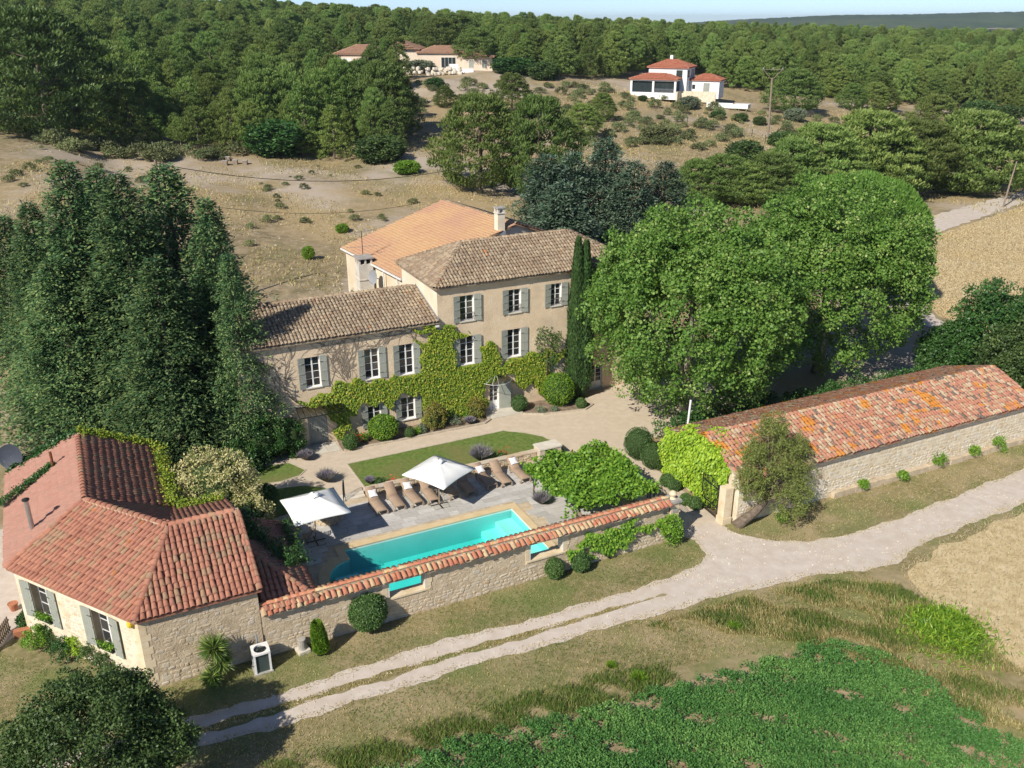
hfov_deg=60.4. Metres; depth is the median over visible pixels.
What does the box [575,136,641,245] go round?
cedar
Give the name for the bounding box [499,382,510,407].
door leaf
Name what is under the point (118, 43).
pine tree
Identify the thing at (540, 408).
perennial
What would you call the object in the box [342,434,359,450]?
box ball
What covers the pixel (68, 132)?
scrub bush
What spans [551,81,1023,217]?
slope hay
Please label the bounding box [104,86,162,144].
pine tree
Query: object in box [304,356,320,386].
window
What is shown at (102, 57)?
pine tree
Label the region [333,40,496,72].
cream villa
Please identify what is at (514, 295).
window
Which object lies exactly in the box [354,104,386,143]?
pine tree
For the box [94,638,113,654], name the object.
window plants
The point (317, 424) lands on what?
plank door
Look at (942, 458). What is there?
wall weed
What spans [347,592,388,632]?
topiary ball
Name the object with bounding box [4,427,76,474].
eave ivy
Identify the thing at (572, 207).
cedar
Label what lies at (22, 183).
scrub bush
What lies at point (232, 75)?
pine tree
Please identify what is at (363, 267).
chimney stack
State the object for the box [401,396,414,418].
window
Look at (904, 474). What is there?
wall weed
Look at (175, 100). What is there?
pine tree
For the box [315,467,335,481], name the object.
lavender
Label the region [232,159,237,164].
beehive
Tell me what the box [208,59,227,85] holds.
pine tree
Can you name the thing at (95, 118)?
pine tree
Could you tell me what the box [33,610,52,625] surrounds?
window plants
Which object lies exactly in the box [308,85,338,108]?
pine tree
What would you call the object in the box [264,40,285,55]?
pine tree
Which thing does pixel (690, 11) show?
sky
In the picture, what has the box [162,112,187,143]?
pine tree
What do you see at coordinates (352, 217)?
scrub bush
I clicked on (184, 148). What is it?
scrub bush
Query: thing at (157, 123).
pine tree
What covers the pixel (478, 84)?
scrub bush
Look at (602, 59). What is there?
pine tree
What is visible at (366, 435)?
perennial
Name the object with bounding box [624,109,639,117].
scrub bush
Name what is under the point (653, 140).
scrub bush
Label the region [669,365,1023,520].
long barn
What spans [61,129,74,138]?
scrub bush
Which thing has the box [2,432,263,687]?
cottage
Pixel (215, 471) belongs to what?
blossom tree
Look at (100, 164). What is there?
scrub bush
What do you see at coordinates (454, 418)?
perennial
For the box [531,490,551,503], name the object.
lavender
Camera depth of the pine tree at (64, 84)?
158.67 m
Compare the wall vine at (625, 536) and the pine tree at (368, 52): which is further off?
the pine tree at (368, 52)
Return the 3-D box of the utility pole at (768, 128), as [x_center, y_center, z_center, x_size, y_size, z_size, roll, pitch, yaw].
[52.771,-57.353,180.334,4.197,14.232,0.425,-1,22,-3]
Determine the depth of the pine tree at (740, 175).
123.89 m
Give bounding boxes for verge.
[0,444,1023,765]
[147,503,1023,767]
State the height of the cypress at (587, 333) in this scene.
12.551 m
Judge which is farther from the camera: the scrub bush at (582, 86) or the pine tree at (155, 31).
the pine tree at (155, 31)
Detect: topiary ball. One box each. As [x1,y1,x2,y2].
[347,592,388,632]
[544,557,564,579]
[570,551,590,572]
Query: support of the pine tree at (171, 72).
on the ground at (284, 234)
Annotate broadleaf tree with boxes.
[236,118,309,158]
[350,134,407,163]
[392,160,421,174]
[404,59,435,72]
[488,56,535,74]
[526,60,561,80]
[555,122,585,137]
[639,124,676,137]
[723,139,763,166]
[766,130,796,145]
[959,99,1000,119]
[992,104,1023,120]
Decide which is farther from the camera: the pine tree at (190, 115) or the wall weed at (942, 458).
the pine tree at (190, 115)
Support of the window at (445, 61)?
in the cream villa at (440, 56)
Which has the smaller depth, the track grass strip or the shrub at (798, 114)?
the track grass strip
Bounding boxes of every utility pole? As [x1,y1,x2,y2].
[154,160,169,249]
[763,67,782,136]
[1002,161,1017,206]
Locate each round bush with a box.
[367,413,399,441]
[541,372,574,406]
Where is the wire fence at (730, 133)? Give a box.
[687,117,765,140]
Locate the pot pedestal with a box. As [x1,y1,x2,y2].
[295,636,310,655]
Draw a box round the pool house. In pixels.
[243,516,319,611]
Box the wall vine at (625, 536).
[566,518,665,563]
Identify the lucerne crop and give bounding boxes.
[372,636,1023,767]
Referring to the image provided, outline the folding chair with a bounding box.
[303,525,313,544]
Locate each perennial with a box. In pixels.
[346,428,360,436]
[358,432,369,440]
[373,476,387,483]
[412,426,422,434]
[416,422,427,433]
[447,414,461,425]
[459,410,472,419]
[496,451,507,456]
[535,404,544,412]
[549,406,558,411]
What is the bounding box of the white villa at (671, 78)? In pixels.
[629,55,750,108]
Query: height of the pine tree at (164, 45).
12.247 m
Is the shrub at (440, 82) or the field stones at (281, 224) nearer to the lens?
the field stones at (281, 224)
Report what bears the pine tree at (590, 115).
on the ground at (284, 234)
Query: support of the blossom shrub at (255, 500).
on the ground at (284, 234)
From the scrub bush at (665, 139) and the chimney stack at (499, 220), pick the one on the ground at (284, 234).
the scrub bush at (665, 139)
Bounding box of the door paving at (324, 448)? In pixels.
[302,441,340,455]
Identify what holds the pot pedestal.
on the front verge at (10, 650)
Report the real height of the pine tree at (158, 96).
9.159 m
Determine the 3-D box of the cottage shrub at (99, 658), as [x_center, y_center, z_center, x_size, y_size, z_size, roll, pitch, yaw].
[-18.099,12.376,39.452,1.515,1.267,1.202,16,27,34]
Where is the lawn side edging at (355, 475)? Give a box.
[347,464,364,486]
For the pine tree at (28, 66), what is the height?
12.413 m
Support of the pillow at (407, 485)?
on the sun lounger at (412, 495)
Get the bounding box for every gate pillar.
[666,490,681,541]
[716,484,733,524]
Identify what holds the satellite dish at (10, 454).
attached to the cottage
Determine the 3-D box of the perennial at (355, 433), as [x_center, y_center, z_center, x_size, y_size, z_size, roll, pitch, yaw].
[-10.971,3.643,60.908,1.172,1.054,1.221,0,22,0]
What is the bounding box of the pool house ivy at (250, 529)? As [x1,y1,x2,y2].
[238,506,315,566]
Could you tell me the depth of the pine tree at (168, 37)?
209.01 m
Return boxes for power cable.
[1,81,332,98]
[19,81,219,94]
[158,153,516,181]
[169,198,412,213]
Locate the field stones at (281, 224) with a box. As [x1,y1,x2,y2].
[5,150,506,285]
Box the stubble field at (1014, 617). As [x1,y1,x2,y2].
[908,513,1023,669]
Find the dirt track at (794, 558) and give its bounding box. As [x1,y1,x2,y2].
[42,468,1023,767]
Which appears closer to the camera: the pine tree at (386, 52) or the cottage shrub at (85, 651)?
the cottage shrub at (85, 651)
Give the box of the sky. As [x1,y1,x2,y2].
[222,0,1023,22]
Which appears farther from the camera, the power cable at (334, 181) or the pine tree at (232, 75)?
the pine tree at (232, 75)
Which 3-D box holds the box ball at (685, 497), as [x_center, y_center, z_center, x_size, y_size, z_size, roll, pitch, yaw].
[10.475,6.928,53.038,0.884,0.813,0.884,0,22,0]
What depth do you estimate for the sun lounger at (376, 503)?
52.46 m
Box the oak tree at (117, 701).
[0,663,202,767]
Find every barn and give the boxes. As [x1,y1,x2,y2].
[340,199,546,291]
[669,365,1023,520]
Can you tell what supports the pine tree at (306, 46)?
on the ground at (284, 234)
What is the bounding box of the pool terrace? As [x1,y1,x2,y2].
[257,452,630,601]
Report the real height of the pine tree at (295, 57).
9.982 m
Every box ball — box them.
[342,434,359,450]
[404,427,414,437]
[511,394,527,411]
[575,397,586,408]
[623,426,654,459]
[640,443,663,469]
[659,473,674,486]
[667,479,681,491]
[679,492,690,505]
[687,496,702,509]
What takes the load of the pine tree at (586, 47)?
on the ground at (284, 234)
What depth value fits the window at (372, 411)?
61.99 m
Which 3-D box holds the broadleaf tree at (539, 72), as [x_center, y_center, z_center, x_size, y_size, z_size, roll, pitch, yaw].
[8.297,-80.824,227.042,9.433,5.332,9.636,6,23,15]
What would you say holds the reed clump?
on the verge at (686, 671)
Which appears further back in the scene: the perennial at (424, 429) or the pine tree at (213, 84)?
the pine tree at (213, 84)
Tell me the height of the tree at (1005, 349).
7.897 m
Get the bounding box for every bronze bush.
[421,401,446,429]
[466,396,486,418]
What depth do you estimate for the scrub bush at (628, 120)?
178.52 m
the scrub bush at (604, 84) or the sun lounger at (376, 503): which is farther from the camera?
the scrub bush at (604, 84)
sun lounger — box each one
[365,486,388,516]
[383,481,406,511]
[399,478,423,507]
[419,481,438,505]
[441,484,461,500]
[457,475,477,496]
[472,462,497,489]
[489,459,512,487]
[507,456,531,483]
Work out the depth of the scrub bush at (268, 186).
128.70 m
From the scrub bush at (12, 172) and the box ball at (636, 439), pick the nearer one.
the box ball at (636, 439)
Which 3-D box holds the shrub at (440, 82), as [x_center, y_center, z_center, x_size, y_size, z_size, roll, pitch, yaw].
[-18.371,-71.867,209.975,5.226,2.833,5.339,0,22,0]
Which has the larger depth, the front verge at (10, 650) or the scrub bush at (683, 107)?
the scrub bush at (683, 107)
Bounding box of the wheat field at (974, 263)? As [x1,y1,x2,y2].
[922,207,1023,330]
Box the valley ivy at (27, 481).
[0,461,56,505]
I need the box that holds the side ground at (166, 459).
[34,426,221,505]
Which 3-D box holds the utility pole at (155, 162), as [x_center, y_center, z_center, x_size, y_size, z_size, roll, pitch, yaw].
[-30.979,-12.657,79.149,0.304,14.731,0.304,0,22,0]
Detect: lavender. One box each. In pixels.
[295,448,312,459]
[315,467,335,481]
[364,475,374,483]
[464,415,476,423]
[466,443,492,460]
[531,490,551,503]
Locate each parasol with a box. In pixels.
[280,487,350,547]
[402,455,475,509]
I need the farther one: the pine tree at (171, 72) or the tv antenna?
the pine tree at (171, 72)
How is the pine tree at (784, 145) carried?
on the ground at (284, 234)
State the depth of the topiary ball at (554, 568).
45.61 m
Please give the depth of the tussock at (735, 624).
42.08 m
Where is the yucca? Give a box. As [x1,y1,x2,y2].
[194,629,234,690]
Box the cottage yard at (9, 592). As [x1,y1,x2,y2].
[0,529,21,646]
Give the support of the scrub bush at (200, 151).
on the ground at (284, 234)
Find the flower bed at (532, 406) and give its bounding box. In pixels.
[523,398,589,412]
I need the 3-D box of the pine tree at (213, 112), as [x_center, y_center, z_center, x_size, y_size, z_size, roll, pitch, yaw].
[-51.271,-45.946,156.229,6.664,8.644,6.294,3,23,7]
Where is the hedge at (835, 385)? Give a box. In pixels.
[651,364,947,437]
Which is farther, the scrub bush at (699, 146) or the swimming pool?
the scrub bush at (699, 146)
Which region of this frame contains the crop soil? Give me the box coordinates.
[392,637,1023,767]
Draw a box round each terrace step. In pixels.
[340,490,363,498]
[342,494,365,500]
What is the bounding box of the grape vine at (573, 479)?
[520,439,660,518]
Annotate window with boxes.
[37,586,50,615]
[98,613,113,643]
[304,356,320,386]
[364,348,378,378]
[368,405,379,420]
[399,343,412,373]
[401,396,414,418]
[441,57,455,67]
[460,295,472,320]
[460,335,472,363]
[469,60,473,67]
[482,60,486,67]
[508,328,519,356]
[509,289,519,311]
[551,283,559,304]
[676,70,682,77]
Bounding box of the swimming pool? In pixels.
[319,503,556,590]
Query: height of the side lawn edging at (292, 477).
0.050 m
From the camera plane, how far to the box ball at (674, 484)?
54.41 m
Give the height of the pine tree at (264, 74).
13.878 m
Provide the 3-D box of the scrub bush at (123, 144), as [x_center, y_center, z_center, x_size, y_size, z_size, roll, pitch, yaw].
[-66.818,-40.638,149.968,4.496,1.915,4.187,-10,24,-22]
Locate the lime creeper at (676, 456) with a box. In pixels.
[657,423,742,509]
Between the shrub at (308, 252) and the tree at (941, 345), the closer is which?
the tree at (941, 345)
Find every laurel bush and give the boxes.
[222,437,263,476]
[228,414,287,466]
[275,417,307,458]
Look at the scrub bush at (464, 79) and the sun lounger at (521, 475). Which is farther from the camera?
the scrub bush at (464, 79)
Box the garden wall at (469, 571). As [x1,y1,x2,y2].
[259,495,673,655]
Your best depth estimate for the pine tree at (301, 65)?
195.21 m
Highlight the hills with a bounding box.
[691,11,1023,29]
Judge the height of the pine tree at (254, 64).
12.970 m
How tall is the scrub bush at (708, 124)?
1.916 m
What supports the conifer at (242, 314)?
on the ground at (284, 234)
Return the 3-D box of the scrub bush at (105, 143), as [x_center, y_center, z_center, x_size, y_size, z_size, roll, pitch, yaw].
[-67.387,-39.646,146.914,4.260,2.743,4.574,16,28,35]
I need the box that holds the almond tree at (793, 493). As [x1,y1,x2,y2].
[731,408,819,529]
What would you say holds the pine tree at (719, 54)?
on the ground at (284, 234)
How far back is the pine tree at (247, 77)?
157.17 m
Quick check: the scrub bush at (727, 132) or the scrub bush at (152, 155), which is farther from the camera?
the scrub bush at (727, 132)
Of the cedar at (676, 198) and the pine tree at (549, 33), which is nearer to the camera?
the cedar at (676, 198)
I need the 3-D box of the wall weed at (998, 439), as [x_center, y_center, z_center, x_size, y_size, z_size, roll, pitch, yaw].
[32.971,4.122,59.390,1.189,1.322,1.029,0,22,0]
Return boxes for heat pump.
[250,633,273,676]
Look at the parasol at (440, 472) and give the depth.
51.69 m
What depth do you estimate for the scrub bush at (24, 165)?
119.23 m
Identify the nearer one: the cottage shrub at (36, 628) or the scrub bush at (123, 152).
the cottage shrub at (36, 628)
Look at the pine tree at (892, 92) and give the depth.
219.14 m
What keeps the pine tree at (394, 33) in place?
on the ground at (284, 234)
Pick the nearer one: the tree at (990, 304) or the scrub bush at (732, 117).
the tree at (990, 304)
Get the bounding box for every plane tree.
[573,191,812,419]
[739,157,942,377]
[791,169,934,312]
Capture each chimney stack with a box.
[353,254,373,290]
[493,206,505,235]
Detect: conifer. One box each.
[0,159,140,427]
[0,199,106,435]
[0,212,41,371]
[0,253,144,455]
[38,168,226,462]
[53,191,194,314]
[65,166,135,325]
[68,158,279,416]
[84,253,263,481]
[163,196,265,447]
[200,251,300,473]
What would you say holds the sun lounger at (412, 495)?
on the pool terrace
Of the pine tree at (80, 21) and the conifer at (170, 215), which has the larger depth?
the pine tree at (80, 21)
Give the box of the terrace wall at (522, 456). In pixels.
[364,449,536,496]
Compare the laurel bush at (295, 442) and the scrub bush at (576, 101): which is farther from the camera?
the scrub bush at (576, 101)
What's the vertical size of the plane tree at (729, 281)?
16.247 m
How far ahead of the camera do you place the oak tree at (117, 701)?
30.91 m
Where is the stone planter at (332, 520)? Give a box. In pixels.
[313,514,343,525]
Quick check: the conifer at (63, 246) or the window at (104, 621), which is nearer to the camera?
the window at (104, 621)
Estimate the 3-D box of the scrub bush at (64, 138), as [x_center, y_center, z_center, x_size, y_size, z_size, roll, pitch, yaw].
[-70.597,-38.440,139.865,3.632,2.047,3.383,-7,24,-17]
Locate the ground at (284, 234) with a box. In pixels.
[0,28,1023,620]
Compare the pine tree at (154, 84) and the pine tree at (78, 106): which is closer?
the pine tree at (78, 106)
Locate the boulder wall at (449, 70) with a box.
[403,66,462,75]
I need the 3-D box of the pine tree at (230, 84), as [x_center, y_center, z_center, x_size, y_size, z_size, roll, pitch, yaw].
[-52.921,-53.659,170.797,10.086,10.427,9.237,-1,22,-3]
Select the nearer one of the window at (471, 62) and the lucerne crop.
the lucerne crop
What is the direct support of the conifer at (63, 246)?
on the ground at (284, 234)
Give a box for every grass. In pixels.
[227,657,682,767]
[645,577,1023,725]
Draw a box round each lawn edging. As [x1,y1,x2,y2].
[257,462,305,484]
[347,430,565,463]
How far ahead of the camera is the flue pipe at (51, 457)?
47.05 m
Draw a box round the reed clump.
[872,593,1022,676]
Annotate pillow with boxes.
[368,489,377,496]
[403,481,411,488]
[475,465,484,472]
[508,457,517,464]
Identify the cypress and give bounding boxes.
[563,235,585,398]
[577,239,594,397]
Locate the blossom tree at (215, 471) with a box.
[169,444,263,507]
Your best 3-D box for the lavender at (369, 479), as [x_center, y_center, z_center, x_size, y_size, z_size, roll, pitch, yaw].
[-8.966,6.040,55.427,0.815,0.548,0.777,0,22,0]
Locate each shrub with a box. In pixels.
[14,611,27,627]
[18,622,51,653]
[35,623,56,646]
[44,634,74,665]
[62,635,83,660]
[74,641,102,666]
[92,650,116,670]
[230,484,278,519]
[301,246,315,259]
[335,223,349,232]
[424,77,445,87]
[638,95,647,100]
[678,95,698,109]
[711,110,725,117]
[733,113,748,121]
[752,116,766,125]
[783,107,807,121]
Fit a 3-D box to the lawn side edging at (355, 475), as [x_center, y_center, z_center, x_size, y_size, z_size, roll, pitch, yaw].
[-9.951,5.946,56.348,0.080,0.050,3.995,-11,25,-25]
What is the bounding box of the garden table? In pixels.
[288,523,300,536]
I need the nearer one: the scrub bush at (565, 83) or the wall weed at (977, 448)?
the wall weed at (977, 448)
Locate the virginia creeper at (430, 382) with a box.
[250,324,564,439]
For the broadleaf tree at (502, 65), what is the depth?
230.27 m
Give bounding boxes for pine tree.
[0,59,39,114]
[2,46,29,86]
[11,37,40,68]
[19,92,38,116]
[26,64,45,80]
[40,78,79,122]
[47,52,80,106]
[50,27,82,59]
[60,69,88,105]
[71,89,92,120]
[71,90,92,130]
[73,17,97,38]
[76,95,107,133]
[85,83,138,143]
[85,97,126,134]
[88,38,115,73]
[95,43,122,81]
[96,43,144,81]
[98,32,108,39]
[99,113,132,137]
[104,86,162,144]
[112,40,129,47]
[113,29,139,42]
[120,36,141,59]
[120,50,164,110]
[130,77,161,113]
[131,42,161,70]
[133,31,154,52]
[133,78,166,137]
[133,107,166,143]
[144,64,162,83]
[147,81,167,118]
[149,25,165,51]
[149,86,180,126]
[153,39,177,69]
[154,36,165,71]
[158,34,196,67]
[159,58,181,115]
[162,75,206,113]
[162,90,203,139]
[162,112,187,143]
[164,116,189,144]
[166,31,195,76]
[172,54,193,82]
[174,105,218,148]
[181,48,200,66]
[181,92,212,134]
[188,30,224,62]
[190,61,209,76]
[190,63,209,83]
[191,72,221,126]
[192,68,206,106]
[199,101,230,137]
[204,89,218,104]
[205,100,239,146]
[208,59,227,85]
[212,87,250,149]
[214,41,237,65]
[214,51,241,82]
[221,70,240,87]
[224,40,244,74]
[225,80,237,93]
[229,28,255,52]
[229,100,268,148]
[231,71,277,122]
[232,51,277,81]
[234,66,301,123]
[237,44,263,70]
[247,59,263,72]
[253,32,287,54]
[257,61,318,119]
[262,55,294,70]
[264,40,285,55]
[272,93,310,129]
[279,52,303,74]
[282,81,336,150]
[287,42,306,68]
[287,53,302,67]
[294,66,359,139]
[296,60,316,75]
[299,42,321,61]
[302,48,322,74]
[303,38,318,49]
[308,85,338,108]
[313,51,347,99]
[318,57,364,136]
[337,107,355,143]
[341,59,422,133]
[351,58,367,74]
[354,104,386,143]
[355,86,396,136]
[358,43,385,64]
[372,100,409,147]
[378,37,389,56]
[383,27,417,77]
[384,69,424,135]
[385,47,403,75]
[385,49,404,70]
[397,35,418,43]
[414,17,464,47]
[430,13,481,47]
[433,85,458,106]
[449,27,499,59]
[486,92,590,192]
[488,72,534,110]
[493,32,516,65]
[506,28,524,53]
[507,44,522,71]
[513,32,534,66]
[518,28,548,65]
[534,29,565,60]
[536,43,548,60]
[543,43,565,71]
[548,35,578,76]
[559,102,605,138]
[561,54,578,75]
[574,36,599,78]
[588,91,616,119]
[593,54,608,77]
[666,157,733,205]
[680,153,764,202]
[706,50,735,81]
[713,161,778,203]
[728,150,802,203]
[758,68,828,110]
[762,136,826,190]
[767,120,874,187]
[768,67,784,90]
[795,134,886,175]
[810,107,930,188]
[833,82,869,109]
[853,130,939,194]
[855,81,892,110]
[870,87,902,110]
[900,93,958,136]
[908,107,1023,195]
[909,123,1001,193]
[949,125,1023,181]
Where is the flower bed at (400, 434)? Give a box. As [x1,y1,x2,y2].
[337,415,487,450]
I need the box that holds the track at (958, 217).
[905,191,1023,345]
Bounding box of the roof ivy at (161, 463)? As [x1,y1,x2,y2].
[76,422,183,505]
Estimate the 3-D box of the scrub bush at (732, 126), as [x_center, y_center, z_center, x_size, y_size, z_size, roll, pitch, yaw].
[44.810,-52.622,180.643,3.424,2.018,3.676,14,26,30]
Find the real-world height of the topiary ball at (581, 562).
1.155 m
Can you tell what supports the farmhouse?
on the ground at (284, 234)
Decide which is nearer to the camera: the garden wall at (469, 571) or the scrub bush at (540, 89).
the garden wall at (469, 571)
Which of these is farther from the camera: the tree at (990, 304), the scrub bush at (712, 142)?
the scrub bush at (712, 142)
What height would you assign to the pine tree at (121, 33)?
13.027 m
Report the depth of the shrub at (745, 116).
192.41 m
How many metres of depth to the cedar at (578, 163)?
92.10 m
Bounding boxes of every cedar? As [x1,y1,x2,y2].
[503,151,602,238]
[523,179,607,244]
[538,150,608,243]
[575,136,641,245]
[595,159,664,244]
[628,160,697,224]
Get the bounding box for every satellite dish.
[0,444,21,468]
[368,270,380,284]
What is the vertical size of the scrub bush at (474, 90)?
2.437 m
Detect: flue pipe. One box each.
[21,497,33,529]
[48,451,53,465]
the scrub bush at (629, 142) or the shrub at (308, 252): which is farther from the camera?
the scrub bush at (629, 142)
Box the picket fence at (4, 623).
[0,616,10,644]
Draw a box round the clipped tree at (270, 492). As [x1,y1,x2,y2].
[253,482,278,512]
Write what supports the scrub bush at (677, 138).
on the ground at (284, 234)
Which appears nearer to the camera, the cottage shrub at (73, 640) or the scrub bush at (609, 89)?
the cottage shrub at (73, 640)
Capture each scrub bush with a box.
[1,174,15,182]
[7,168,21,176]
[17,182,28,186]
[21,129,38,137]
[21,162,38,169]
[35,128,66,143]
[41,156,53,160]
[45,136,61,143]
[53,137,86,152]
[54,128,76,137]
[55,136,78,145]
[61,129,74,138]
[73,132,88,139]
[75,139,95,151]
[76,134,101,148]
[91,162,105,170]
[93,134,110,150]
[95,138,119,152]
[103,146,126,157]
[109,146,138,158]
[114,140,133,147]
[125,140,155,160]
[135,175,144,181]
[139,145,169,161]
[146,154,154,160]
[148,141,174,149]
[152,150,172,161]
[154,140,179,148]
[155,148,174,159]
[177,144,193,152]
[188,149,214,159]
[204,147,226,159]
[222,140,249,155]
[243,239,255,246]
[245,222,254,228]
[259,214,272,221]
[262,184,272,189]
[274,202,284,208]
[293,175,303,179]
[299,183,309,188]
[299,217,310,222]
[348,214,360,219]
[406,198,417,202]
[417,97,427,103]
[457,81,472,90]
[459,76,469,82]
[466,78,477,84]
[466,87,480,94]
[475,82,486,87]
[533,87,546,92]
[542,82,555,87]
[554,86,569,93]
[560,81,571,86]
[560,105,570,113]
[567,93,579,99]
[569,89,582,94]
[571,100,582,103]
[576,83,589,88]
[582,135,597,142]
[598,81,611,87]
[600,128,615,136]
[606,87,615,91]
[612,122,627,131]
[619,91,629,96]
[620,100,635,109]
[622,117,633,125]
[623,136,639,141]
[623,138,637,146]
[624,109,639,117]
[631,116,642,121]
[636,136,651,143]
[638,116,653,124]
[647,98,661,106]
[648,135,663,143]
[656,135,669,144]
[658,118,670,124]
[667,135,684,143]
[669,122,682,128]
[670,100,683,108]
[670,110,682,115]
[674,115,684,121]
[676,104,690,112]
[681,128,697,135]
[682,132,693,138]
[689,143,704,149]
[691,118,706,126]
[694,142,707,148]
[702,121,715,128]
[703,139,717,146]
[707,101,720,108]
[709,119,720,125]
[713,114,724,119]
[713,132,730,140]
[723,123,737,129]
[723,129,736,137]
[729,127,744,134]
[730,113,742,120]
[767,118,777,123]
[770,115,783,119]
[778,123,793,130]
[780,119,794,127]
[811,114,821,120]
[827,116,839,122]
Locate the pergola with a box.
[533,453,650,516]
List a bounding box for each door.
[308,415,327,444]
[490,384,497,408]
[590,365,600,388]
[703,83,709,91]
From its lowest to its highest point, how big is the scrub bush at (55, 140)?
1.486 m
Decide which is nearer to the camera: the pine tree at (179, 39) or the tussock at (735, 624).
the tussock at (735, 624)
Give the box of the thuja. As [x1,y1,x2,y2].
[310,618,330,655]
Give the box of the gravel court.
[255,374,732,529]
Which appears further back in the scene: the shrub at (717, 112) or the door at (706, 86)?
the door at (706, 86)
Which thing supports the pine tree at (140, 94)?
on the ground at (284, 234)
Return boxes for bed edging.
[344,414,490,451]
[519,397,593,414]
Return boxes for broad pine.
[0,4,149,133]
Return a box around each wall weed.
[775,510,789,522]
[856,478,869,489]
[896,469,909,480]
[932,452,948,466]
[968,444,983,457]
[993,435,1007,453]
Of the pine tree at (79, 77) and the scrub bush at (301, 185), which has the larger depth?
the pine tree at (79, 77)
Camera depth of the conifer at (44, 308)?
57.86 m
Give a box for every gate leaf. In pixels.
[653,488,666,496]
[701,472,719,517]
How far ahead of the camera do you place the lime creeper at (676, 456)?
53.15 m
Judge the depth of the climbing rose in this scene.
65.79 m
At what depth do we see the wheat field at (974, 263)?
106.93 m
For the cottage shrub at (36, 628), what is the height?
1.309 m
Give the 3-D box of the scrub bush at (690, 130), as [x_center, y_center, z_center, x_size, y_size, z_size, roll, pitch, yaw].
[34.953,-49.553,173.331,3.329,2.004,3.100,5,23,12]
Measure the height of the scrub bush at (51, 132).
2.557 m
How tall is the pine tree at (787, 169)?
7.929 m
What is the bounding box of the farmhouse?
[216,229,626,452]
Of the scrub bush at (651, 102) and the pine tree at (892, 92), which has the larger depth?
the pine tree at (892, 92)
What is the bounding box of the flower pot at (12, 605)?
[7,600,17,611]
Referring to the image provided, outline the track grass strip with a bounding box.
[69,593,666,767]
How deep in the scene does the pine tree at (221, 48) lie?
213.98 m
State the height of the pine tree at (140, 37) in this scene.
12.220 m
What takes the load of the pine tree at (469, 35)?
on the ground at (284, 234)
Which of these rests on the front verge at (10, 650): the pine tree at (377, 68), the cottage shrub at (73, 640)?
the cottage shrub at (73, 640)
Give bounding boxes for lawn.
[248,486,325,517]
[251,463,303,484]
[348,431,563,485]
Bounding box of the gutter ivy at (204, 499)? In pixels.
[174,492,224,509]
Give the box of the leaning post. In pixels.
[687,395,692,423]
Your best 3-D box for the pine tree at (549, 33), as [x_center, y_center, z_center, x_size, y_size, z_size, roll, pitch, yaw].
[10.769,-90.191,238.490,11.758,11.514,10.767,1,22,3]
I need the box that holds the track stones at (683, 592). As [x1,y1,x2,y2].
[67,470,1021,763]
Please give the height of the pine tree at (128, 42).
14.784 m
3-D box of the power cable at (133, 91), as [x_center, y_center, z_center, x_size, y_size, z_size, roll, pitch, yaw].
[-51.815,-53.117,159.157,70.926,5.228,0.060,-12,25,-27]
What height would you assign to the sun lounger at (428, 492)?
0.892 m
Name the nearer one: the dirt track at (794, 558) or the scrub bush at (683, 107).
the dirt track at (794, 558)
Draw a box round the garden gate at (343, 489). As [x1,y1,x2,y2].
[342,480,344,501]
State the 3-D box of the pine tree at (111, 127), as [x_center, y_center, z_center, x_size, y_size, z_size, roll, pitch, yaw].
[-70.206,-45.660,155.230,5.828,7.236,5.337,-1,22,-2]
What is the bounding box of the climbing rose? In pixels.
[534,325,564,375]
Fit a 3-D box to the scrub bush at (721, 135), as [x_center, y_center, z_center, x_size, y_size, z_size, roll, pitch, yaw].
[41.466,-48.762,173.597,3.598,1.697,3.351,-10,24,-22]
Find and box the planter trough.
[13,626,32,638]
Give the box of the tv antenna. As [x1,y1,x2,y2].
[350,229,377,253]
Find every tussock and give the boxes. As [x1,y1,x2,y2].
[606,660,616,668]
[629,670,647,684]
[725,619,741,630]
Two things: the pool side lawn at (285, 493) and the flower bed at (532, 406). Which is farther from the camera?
the flower bed at (532, 406)
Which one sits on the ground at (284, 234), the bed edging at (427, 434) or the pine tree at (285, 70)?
the pine tree at (285, 70)
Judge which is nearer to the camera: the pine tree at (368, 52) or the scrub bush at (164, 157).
the scrub bush at (164, 157)
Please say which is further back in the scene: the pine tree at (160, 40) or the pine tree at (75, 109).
the pine tree at (160, 40)
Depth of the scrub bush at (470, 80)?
215.00 m
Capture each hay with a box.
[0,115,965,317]
[0,545,700,736]
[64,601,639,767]
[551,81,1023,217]
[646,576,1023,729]
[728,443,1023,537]
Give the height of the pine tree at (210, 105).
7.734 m
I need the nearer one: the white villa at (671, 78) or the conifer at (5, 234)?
the conifer at (5, 234)
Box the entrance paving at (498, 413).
[484,407,519,418]
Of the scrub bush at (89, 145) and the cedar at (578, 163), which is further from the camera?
the scrub bush at (89, 145)
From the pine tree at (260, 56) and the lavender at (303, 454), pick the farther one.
the pine tree at (260, 56)

